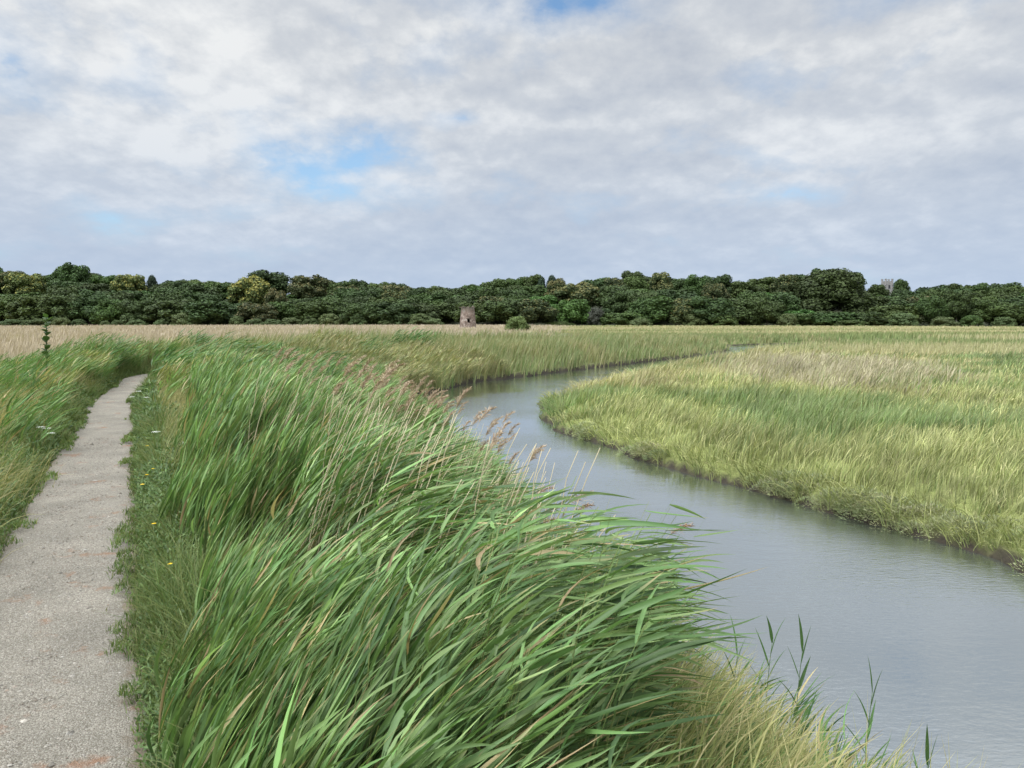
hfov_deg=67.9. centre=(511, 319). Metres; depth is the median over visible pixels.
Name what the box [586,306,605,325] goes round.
grey shrub
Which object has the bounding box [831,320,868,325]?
willow bush
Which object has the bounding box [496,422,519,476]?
reed stalk
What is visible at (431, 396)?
reed stalk
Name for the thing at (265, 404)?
dry cane
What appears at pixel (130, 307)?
broadleaf tree
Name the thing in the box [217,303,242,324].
broadleaf tree
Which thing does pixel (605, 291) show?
broadleaf tree
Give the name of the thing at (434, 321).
willow bush
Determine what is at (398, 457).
dry cane
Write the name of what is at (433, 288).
broadleaf tree
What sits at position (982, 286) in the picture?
broadleaf tree
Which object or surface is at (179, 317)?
willow bush
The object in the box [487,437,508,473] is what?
reed stalk
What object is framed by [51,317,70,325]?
willow bush
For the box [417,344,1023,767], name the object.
river
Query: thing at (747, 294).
broadleaf tree
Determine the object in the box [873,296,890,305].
broadleaf tree
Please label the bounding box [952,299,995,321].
broadleaf tree
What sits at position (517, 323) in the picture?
marsh bush
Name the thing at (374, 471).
dry cane
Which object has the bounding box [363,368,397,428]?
reed stalk
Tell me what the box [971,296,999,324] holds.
broadleaf tree
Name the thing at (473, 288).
broadleaf tree
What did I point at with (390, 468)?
dry cane
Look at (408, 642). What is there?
green reeds
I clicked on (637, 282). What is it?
broadleaf tree
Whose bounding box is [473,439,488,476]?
reed stalk
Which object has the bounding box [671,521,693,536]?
reed stalk
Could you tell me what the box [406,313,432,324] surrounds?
willow bush
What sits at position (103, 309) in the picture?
broadleaf tree
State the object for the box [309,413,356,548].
dry cane
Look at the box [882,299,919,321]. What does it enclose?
broadleaf tree
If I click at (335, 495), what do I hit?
dry cane
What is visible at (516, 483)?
dry cane
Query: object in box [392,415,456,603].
dry cane
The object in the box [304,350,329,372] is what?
reed stalk
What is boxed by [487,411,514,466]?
reed stalk
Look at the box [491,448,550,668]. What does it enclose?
dry cane
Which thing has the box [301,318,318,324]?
willow bush
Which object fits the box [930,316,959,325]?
willow bush
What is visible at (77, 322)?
willow bush
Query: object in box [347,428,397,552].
dry cane
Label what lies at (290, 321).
willow bush
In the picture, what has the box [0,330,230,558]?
bankside grass
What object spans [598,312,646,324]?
bush
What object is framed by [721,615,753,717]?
reed shoot
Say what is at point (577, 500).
reed stalk
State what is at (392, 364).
reed stalk
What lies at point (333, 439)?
dry cane
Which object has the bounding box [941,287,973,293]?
broadleaf tree
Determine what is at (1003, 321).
willow bush
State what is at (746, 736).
waterside grass
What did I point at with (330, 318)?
willow bush
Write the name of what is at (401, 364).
reed stalk
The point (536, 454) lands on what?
reed stalk
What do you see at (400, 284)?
broadleaf tree
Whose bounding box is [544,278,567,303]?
chestnut tree
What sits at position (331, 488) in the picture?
dry cane
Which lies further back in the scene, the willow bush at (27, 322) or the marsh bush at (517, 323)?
the willow bush at (27, 322)
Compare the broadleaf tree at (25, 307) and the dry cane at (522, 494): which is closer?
the dry cane at (522, 494)
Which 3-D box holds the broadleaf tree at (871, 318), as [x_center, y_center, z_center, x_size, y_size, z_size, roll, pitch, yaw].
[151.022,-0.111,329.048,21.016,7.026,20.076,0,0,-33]
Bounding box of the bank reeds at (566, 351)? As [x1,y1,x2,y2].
[138,320,867,393]
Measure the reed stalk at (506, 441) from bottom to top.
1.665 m
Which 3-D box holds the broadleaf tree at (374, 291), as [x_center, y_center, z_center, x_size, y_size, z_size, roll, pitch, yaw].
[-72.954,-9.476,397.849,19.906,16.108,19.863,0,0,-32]
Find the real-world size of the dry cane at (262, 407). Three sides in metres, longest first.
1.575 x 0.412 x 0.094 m
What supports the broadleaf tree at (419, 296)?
on the ground at (1004, 554)
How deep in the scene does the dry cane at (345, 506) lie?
5.73 m
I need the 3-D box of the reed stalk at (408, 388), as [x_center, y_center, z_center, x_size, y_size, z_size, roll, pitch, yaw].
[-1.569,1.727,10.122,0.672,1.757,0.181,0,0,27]
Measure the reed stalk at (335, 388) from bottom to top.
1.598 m
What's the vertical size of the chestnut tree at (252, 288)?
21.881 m
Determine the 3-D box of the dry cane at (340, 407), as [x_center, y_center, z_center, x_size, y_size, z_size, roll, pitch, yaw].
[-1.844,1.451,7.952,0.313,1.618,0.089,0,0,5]
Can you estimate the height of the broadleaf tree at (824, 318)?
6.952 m
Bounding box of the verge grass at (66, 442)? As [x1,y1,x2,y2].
[0,356,539,767]
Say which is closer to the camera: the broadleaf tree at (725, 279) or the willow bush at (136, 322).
the willow bush at (136, 322)
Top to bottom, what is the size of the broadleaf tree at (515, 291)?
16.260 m
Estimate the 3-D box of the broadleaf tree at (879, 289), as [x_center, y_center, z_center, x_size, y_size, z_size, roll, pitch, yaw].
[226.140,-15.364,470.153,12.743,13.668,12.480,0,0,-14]
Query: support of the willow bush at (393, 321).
on the ground at (1004, 554)
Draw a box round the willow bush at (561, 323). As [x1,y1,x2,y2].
[545,321,575,325]
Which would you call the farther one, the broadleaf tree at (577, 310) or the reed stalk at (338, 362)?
the broadleaf tree at (577, 310)
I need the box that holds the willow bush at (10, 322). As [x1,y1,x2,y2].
[0,319,22,325]
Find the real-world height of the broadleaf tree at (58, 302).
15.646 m
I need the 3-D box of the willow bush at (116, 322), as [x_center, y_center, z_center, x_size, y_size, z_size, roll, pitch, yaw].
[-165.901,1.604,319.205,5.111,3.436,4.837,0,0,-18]
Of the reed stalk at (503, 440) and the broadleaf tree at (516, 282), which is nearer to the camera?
the reed stalk at (503, 440)
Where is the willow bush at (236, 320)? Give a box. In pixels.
[228,316,243,324]
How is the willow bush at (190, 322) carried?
on the ground at (1004, 554)
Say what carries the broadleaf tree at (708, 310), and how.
on the ground at (1004, 554)
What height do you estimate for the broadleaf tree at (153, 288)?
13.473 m
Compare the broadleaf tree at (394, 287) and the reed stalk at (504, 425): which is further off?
the broadleaf tree at (394, 287)
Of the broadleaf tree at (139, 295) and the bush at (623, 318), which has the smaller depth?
the bush at (623, 318)
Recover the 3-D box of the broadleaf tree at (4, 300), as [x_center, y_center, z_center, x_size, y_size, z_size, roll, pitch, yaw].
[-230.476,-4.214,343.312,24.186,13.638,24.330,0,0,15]
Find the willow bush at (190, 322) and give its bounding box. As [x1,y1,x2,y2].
[179,319,199,324]
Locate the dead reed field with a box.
[0,323,1023,364]
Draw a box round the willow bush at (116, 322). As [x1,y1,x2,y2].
[111,320,122,325]
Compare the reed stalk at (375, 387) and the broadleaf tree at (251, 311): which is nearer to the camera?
the reed stalk at (375, 387)
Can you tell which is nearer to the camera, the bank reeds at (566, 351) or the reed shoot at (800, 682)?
the reed shoot at (800, 682)
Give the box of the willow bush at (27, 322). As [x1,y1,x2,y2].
[19,320,35,325]
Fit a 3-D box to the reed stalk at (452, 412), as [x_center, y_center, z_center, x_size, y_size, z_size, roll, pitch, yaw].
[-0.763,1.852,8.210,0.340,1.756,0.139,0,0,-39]
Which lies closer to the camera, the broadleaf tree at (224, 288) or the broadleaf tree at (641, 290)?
the broadleaf tree at (641, 290)
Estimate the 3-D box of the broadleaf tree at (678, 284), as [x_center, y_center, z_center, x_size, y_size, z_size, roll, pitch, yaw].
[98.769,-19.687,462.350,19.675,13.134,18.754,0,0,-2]
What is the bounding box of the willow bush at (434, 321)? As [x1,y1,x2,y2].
[424,318,443,325]
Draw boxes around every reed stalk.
[281,347,294,375]
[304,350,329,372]
[319,382,343,423]
[323,356,345,404]
[324,354,366,416]
[324,361,359,439]
[329,382,345,419]
[347,365,369,422]
[353,373,372,432]
[354,357,373,415]
[361,378,385,421]
[363,362,378,413]
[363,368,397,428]
[365,363,405,424]
[369,359,400,426]
[374,374,390,414]
[375,398,395,426]
[386,381,413,419]
[386,385,415,422]
[400,391,418,424]
[402,399,412,414]
[408,376,428,427]
[418,396,445,428]
[421,389,438,430]
[427,395,449,440]
[432,403,454,433]
[439,410,455,446]
[447,386,471,450]
[457,405,496,477]
[459,411,484,449]
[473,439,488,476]
[474,422,497,474]
[481,430,502,479]
[484,420,510,497]
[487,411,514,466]
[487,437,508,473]
[491,440,507,471]
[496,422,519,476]
[504,451,519,484]
[518,445,545,486]
[521,448,544,479]
[523,485,553,507]
[529,502,594,595]
[554,490,593,521]
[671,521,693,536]
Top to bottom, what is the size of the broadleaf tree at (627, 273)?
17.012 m
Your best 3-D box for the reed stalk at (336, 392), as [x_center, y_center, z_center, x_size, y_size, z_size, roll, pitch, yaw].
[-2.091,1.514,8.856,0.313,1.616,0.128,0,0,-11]
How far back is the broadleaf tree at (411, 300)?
353.40 m
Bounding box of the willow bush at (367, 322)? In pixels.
[348,309,369,324]
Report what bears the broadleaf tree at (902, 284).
on the ground at (1004, 554)
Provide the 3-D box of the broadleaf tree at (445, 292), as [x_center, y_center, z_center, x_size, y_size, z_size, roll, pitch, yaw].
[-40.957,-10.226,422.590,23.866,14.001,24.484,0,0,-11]
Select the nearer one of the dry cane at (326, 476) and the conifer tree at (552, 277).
the dry cane at (326, 476)
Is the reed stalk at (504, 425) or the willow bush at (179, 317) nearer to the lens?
the reed stalk at (504, 425)
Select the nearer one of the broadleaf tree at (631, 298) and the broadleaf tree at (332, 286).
the broadleaf tree at (631, 298)
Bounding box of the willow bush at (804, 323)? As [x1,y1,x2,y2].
[799,314,816,325]
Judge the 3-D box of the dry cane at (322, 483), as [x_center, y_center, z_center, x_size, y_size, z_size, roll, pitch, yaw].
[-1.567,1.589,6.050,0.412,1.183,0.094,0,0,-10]
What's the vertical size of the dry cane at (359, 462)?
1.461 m
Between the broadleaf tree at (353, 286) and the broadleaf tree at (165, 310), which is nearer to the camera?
the broadleaf tree at (165, 310)
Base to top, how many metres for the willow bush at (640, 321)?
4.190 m
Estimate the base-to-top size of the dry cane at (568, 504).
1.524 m
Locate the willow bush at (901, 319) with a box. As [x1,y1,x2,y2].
[886,312,918,325]
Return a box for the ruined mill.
[459,306,475,327]
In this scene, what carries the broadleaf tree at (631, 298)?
on the ground at (1004, 554)
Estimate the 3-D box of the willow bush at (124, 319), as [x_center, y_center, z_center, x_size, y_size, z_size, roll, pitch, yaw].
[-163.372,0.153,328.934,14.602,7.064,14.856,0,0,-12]
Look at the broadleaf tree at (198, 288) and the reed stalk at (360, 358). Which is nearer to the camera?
the reed stalk at (360, 358)
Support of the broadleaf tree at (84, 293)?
on the ground at (1004, 554)
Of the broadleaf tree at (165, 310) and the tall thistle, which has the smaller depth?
the tall thistle
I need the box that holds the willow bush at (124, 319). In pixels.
[119,313,150,324]
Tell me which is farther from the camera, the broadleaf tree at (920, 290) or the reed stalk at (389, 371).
the broadleaf tree at (920, 290)
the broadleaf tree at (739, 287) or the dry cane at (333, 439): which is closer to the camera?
the dry cane at (333, 439)
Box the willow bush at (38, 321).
[31,318,51,325]
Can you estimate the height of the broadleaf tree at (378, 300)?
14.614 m
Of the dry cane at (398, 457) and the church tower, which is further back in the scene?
the church tower
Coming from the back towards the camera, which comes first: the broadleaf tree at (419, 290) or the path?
the broadleaf tree at (419, 290)
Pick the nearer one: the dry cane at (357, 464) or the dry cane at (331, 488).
the dry cane at (331, 488)
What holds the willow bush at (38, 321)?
on the ground at (1004, 554)
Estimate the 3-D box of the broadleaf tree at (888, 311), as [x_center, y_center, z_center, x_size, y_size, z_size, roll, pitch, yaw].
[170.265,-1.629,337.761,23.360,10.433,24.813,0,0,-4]
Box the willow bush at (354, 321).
[348,319,366,324]
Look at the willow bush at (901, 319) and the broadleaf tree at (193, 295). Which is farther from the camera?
the broadleaf tree at (193, 295)
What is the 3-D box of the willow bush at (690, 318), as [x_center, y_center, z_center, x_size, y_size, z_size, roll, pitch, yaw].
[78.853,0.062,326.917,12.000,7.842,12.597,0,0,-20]
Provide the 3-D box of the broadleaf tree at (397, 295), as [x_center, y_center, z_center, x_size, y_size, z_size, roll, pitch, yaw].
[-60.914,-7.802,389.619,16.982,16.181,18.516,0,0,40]
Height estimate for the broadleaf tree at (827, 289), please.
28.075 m
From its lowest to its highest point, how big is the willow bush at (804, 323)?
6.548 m
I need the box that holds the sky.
[0,0,1023,290]
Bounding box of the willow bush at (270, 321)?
[261,319,281,325]
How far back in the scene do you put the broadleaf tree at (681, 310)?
328.58 m
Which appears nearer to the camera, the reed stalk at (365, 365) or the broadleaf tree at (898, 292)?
the reed stalk at (365, 365)
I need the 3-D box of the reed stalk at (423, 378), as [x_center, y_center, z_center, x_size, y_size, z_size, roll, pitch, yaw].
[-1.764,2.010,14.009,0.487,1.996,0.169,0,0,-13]
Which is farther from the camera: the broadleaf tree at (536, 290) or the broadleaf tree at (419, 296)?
the broadleaf tree at (536, 290)
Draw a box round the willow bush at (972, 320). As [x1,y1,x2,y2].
[959,315,984,326]
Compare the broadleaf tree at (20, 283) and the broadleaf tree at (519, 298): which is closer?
the broadleaf tree at (519, 298)
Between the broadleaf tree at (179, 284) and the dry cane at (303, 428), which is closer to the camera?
the dry cane at (303, 428)
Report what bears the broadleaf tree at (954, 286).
on the ground at (1004, 554)
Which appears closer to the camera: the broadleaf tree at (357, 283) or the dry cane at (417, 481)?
the dry cane at (417, 481)
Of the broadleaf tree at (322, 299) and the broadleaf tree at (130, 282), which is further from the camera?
the broadleaf tree at (130, 282)
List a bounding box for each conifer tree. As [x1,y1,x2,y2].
[146,275,158,290]
[537,276,545,287]
[546,275,555,285]
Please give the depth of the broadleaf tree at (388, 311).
320.18 m
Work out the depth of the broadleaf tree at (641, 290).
379.39 m
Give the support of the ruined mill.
on the ground at (1004, 554)
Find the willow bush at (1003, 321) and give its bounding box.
[990,316,1017,326]
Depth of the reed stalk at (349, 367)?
7.55 m
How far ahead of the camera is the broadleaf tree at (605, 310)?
351.64 m
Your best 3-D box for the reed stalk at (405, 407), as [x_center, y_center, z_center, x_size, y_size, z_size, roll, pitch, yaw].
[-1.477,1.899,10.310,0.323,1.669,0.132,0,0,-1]
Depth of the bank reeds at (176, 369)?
29.04 m
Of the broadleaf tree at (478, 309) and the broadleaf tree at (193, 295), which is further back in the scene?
the broadleaf tree at (193, 295)
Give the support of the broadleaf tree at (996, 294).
on the ground at (1004, 554)
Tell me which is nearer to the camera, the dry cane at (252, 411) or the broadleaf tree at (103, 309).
the dry cane at (252, 411)
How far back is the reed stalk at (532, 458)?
7.73 m
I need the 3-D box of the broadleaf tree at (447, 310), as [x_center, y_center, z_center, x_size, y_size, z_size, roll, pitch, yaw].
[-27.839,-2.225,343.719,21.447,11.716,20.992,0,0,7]
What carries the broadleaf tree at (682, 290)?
on the ground at (1004, 554)
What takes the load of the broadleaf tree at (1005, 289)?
on the ground at (1004, 554)
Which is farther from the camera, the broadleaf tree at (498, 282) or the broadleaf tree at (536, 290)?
the broadleaf tree at (498, 282)
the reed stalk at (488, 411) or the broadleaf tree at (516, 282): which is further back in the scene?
the broadleaf tree at (516, 282)
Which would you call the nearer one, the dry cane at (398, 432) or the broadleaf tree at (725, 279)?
the dry cane at (398, 432)
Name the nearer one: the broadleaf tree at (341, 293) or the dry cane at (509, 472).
the dry cane at (509, 472)
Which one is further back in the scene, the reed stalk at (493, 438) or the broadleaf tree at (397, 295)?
the broadleaf tree at (397, 295)
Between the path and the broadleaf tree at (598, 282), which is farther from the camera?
the broadleaf tree at (598, 282)
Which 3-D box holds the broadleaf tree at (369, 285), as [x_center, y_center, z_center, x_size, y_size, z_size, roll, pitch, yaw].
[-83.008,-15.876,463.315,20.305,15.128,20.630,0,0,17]
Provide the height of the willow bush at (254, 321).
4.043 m
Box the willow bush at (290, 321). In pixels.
[281,317,302,324]
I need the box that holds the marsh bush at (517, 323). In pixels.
[504,316,530,330]
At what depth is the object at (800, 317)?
325.70 m
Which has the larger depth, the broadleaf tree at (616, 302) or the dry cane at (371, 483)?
the broadleaf tree at (616, 302)
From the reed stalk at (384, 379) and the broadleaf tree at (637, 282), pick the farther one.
the broadleaf tree at (637, 282)
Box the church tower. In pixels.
[881,279,892,294]
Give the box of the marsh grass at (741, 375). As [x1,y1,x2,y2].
[534,337,1023,569]
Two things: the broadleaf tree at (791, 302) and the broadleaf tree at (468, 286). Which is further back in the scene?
the broadleaf tree at (468, 286)
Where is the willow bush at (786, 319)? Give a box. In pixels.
[776,313,799,325]
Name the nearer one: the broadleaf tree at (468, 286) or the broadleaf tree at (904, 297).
the broadleaf tree at (904, 297)
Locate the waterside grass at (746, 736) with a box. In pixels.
[524,605,1000,767]
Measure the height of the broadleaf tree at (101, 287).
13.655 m
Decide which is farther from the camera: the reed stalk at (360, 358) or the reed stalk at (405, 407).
the reed stalk at (405, 407)
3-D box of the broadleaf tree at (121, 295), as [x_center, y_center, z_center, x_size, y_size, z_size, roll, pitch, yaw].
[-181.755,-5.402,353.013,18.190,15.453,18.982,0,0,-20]
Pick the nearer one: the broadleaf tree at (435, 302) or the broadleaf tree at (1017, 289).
the broadleaf tree at (435, 302)
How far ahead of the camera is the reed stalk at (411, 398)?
10.87 m
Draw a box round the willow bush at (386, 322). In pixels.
[377,318,391,324]
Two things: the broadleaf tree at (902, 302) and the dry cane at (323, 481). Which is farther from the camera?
the broadleaf tree at (902, 302)
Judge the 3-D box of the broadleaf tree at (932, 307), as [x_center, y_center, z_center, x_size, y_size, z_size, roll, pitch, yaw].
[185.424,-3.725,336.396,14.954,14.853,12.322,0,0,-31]
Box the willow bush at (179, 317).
[169,312,204,324]
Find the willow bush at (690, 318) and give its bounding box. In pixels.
[681,313,709,325]
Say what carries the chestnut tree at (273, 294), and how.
on the ground at (1004, 554)
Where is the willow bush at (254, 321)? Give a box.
[242,319,262,324]
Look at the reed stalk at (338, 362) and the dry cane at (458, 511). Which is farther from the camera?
the reed stalk at (338, 362)
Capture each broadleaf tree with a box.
[0,270,25,293]
[0,296,20,320]
[1,271,47,294]
[3,294,52,321]
[20,292,42,295]
[36,293,83,323]
[43,285,80,296]
[45,265,62,282]
[46,280,87,291]
[57,262,92,282]
[66,294,107,324]
[70,289,113,298]
[80,283,110,291]
[88,275,116,284]
[88,299,123,324]
[104,292,134,319]
[109,274,147,290]
[113,298,160,324]
[131,291,155,302]
[141,299,192,324]
[148,291,185,300]
[149,283,174,292]
[153,286,182,293]
[159,280,177,284]
[173,281,190,287]
[176,299,236,324]
[178,279,201,283]
[179,289,221,302]
[180,284,222,300]
[189,281,223,299]
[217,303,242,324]
[218,282,240,299]
[234,302,280,322]
[245,269,292,294]
[268,301,302,321]
[285,295,298,299]
[288,298,313,304]
[292,300,338,322]
[314,296,346,302]
[322,298,351,317]
[324,281,351,295]
[328,288,366,299]
[330,285,361,294]
[339,302,380,322]
[342,295,374,304]
[349,279,367,286]
[359,287,384,298]
[367,282,387,287]
[368,297,396,302]
[376,284,411,293]
[376,301,419,322]
[380,289,407,300]
[387,282,406,286]
[391,298,433,305]
[405,287,426,294]
[407,293,429,301]
[407,303,441,324]
[420,292,462,301]
[425,290,448,294]
[426,285,443,291]
[432,301,445,322]
[436,302,458,324]
[441,287,466,291]
[444,295,477,322]
[449,289,478,299]
[452,301,487,323]
[462,284,477,289]
[466,286,482,293]
[473,285,505,301]
[476,296,506,323]
[478,278,511,287]
[479,298,521,324]
[494,285,520,289]
[499,288,531,297]
[499,295,528,301]
[507,277,524,286]
[512,299,558,324]
[521,274,541,285]
[521,284,545,295]
[523,294,557,307]
[556,299,593,323]
[582,277,611,291]
[592,285,630,308]
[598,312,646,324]
[601,278,629,286]
[601,289,635,313]
[603,308,612,313]
[621,270,649,286]
[624,276,649,289]
[624,291,660,321]
[626,295,674,324]
[627,288,650,292]
[648,288,672,295]
[658,289,701,299]
[663,298,696,324]
[670,277,684,289]
[673,289,691,294]
[682,274,709,296]
[686,296,735,324]
[698,274,734,293]
[701,282,730,299]
[726,280,766,297]
[729,296,765,324]
[736,290,768,299]
[745,297,786,324]
[746,277,775,292]
[767,292,800,312]
[769,274,798,295]
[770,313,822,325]
[783,309,813,313]
[794,267,882,312]
[794,274,809,280]
[806,312,863,326]
[814,311,840,312]
[852,312,888,325]
[855,272,867,289]
[867,284,890,296]
[868,304,920,324]
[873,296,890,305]
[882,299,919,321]
[888,294,923,301]
[890,289,918,296]
[892,279,910,290]
[905,295,930,325]
[913,285,948,294]
[914,295,951,321]
[918,289,945,296]
[938,283,973,290]
[940,288,973,321]
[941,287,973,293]
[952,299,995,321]
[964,282,994,292]
[971,290,1011,300]
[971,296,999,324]
[979,302,1023,325]
[981,296,1023,325]
[987,286,1011,292]
[989,282,1022,288]
[1006,291,1020,297]
[1010,286,1023,293]
[1012,300,1023,323]
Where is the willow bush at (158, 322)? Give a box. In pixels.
[153,320,165,325]
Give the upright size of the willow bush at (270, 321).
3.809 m
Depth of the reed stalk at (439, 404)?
10.30 m
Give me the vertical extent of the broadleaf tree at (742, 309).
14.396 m
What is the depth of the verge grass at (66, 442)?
6.73 m
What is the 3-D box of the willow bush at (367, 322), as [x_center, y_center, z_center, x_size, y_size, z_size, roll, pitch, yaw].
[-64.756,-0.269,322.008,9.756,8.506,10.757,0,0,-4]
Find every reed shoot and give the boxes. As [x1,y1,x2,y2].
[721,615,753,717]
[743,616,784,715]
[776,614,814,729]
[846,659,890,767]
[912,727,936,767]
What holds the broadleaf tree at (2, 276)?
on the ground at (1004, 554)
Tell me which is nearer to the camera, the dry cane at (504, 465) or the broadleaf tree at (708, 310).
the dry cane at (504, 465)
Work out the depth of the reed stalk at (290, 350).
12.02 m
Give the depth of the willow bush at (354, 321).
317.17 m
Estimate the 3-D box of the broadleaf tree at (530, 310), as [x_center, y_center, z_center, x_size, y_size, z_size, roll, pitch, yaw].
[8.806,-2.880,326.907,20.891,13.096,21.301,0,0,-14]
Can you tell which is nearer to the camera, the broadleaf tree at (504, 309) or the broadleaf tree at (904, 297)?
the broadleaf tree at (504, 309)
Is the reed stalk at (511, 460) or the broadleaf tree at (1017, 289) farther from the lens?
the broadleaf tree at (1017, 289)
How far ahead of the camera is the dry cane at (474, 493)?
4.93 m
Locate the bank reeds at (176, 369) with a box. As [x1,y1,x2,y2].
[31,324,513,435]
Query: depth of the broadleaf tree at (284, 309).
334.93 m
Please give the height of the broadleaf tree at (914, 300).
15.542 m
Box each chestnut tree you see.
[226,274,270,304]
[263,287,288,303]
[287,274,329,298]
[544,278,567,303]
[553,281,601,306]
[647,272,673,289]
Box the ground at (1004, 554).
[0,306,1023,767]
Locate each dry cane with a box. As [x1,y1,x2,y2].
[247,368,261,450]
[254,373,273,438]
[254,375,275,442]
[283,375,322,533]
[287,411,334,534]
[294,444,341,562]
[299,433,345,570]
[306,404,351,560]
[308,422,361,555]
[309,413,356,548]
[312,398,349,548]
[315,411,360,555]
[317,432,364,552]
[319,393,333,536]
[325,407,388,546]
[334,382,348,435]
[336,463,358,543]
[340,452,375,560]
[345,413,375,526]
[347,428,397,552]
[356,427,406,602]
[360,420,385,536]
[370,405,422,541]
[375,411,408,490]
[376,446,427,546]
[391,424,436,575]
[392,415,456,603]
[401,407,429,494]
[403,426,443,549]
[424,426,455,531]
[432,479,461,575]
[439,480,475,550]
[452,457,491,545]
[461,428,519,610]
[468,438,489,669]
[473,445,535,696]
[483,444,526,517]
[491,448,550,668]
[497,444,535,527]
[504,472,533,548]
[519,450,547,647]
[535,463,554,629]
[546,451,577,575]
[550,462,585,556]
[552,448,599,586]
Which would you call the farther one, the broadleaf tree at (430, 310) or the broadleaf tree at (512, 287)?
the broadleaf tree at (512, 287)
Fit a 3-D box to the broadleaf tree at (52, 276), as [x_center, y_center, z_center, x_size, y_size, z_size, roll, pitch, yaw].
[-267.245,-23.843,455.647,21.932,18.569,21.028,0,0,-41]
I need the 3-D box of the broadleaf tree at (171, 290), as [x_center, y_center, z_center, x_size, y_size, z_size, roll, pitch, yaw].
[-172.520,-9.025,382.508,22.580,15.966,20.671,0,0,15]
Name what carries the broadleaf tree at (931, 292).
on the ground at (1004, 554)
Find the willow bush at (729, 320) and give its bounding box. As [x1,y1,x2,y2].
[709,314,737,325]
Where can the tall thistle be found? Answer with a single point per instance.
(46, 338)
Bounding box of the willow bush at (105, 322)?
[99,321,109,325]
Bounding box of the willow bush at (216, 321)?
[202,317,226,325]
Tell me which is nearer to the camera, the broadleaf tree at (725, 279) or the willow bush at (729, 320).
the willow bush at (729, 320)
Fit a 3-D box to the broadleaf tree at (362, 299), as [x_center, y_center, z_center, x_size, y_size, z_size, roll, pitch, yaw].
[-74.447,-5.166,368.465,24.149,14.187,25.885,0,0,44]
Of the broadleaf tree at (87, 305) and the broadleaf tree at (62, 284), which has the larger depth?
the broadleaf tree at (62, 284)
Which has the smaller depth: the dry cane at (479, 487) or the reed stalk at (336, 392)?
the dry cane at (479, 487)
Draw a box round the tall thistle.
[38,314,55,370]
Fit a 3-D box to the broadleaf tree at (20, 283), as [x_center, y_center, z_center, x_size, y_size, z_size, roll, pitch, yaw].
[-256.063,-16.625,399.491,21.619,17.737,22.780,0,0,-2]
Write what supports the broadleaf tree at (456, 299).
on the ground at (1004, 554)
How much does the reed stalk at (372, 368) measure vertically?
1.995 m
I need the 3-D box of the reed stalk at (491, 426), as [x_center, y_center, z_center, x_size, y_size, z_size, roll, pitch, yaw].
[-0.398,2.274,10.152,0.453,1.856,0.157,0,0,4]
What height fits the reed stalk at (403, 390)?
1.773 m
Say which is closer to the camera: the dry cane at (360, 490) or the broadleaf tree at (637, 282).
the dry cane at (360, 490)
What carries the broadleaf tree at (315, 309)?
on the ground at (1004, 554)
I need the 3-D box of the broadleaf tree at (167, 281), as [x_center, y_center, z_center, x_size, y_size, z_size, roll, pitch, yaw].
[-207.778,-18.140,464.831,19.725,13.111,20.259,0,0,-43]
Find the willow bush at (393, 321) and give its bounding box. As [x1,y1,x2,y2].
[388,311,410,324]
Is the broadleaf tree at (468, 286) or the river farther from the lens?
the broadleaf tree at (468, 286)
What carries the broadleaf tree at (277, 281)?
on the ground at (1004, 554)
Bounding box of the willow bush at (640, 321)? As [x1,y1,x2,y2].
[629,318,652,325]
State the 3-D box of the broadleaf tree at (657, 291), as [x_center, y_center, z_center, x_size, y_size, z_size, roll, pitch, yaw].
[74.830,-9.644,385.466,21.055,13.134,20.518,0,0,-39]
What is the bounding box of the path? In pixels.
[0,374,147,767]
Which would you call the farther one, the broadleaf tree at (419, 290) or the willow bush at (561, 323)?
the broadleaf tree at (419, 290)
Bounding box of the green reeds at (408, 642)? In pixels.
[146,338,765,767]
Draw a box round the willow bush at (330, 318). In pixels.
[318,313,341,324]
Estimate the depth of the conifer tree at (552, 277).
456.58 m
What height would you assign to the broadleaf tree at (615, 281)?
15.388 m
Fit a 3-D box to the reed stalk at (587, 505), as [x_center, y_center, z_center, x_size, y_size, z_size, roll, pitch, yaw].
[0.393,2.125,6.324,0.639,1.194,0.149,0,0,-11]
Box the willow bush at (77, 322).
[70,319,86,325]
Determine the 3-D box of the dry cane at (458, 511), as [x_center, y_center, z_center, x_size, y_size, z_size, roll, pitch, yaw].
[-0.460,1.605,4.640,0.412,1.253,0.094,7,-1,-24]
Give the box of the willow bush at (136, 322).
[125,320,146,325]
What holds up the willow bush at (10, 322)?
on the ground at (1004, 554)
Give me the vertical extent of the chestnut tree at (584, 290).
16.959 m
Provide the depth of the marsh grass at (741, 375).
21.99 m
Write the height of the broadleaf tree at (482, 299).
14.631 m
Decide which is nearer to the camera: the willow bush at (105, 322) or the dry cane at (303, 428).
the dry cane at (303, 428)
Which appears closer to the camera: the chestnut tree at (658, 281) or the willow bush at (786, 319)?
the willow bush at (786, 319)
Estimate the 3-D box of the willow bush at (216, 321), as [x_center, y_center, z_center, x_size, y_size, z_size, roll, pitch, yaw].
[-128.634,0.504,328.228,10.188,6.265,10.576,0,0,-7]

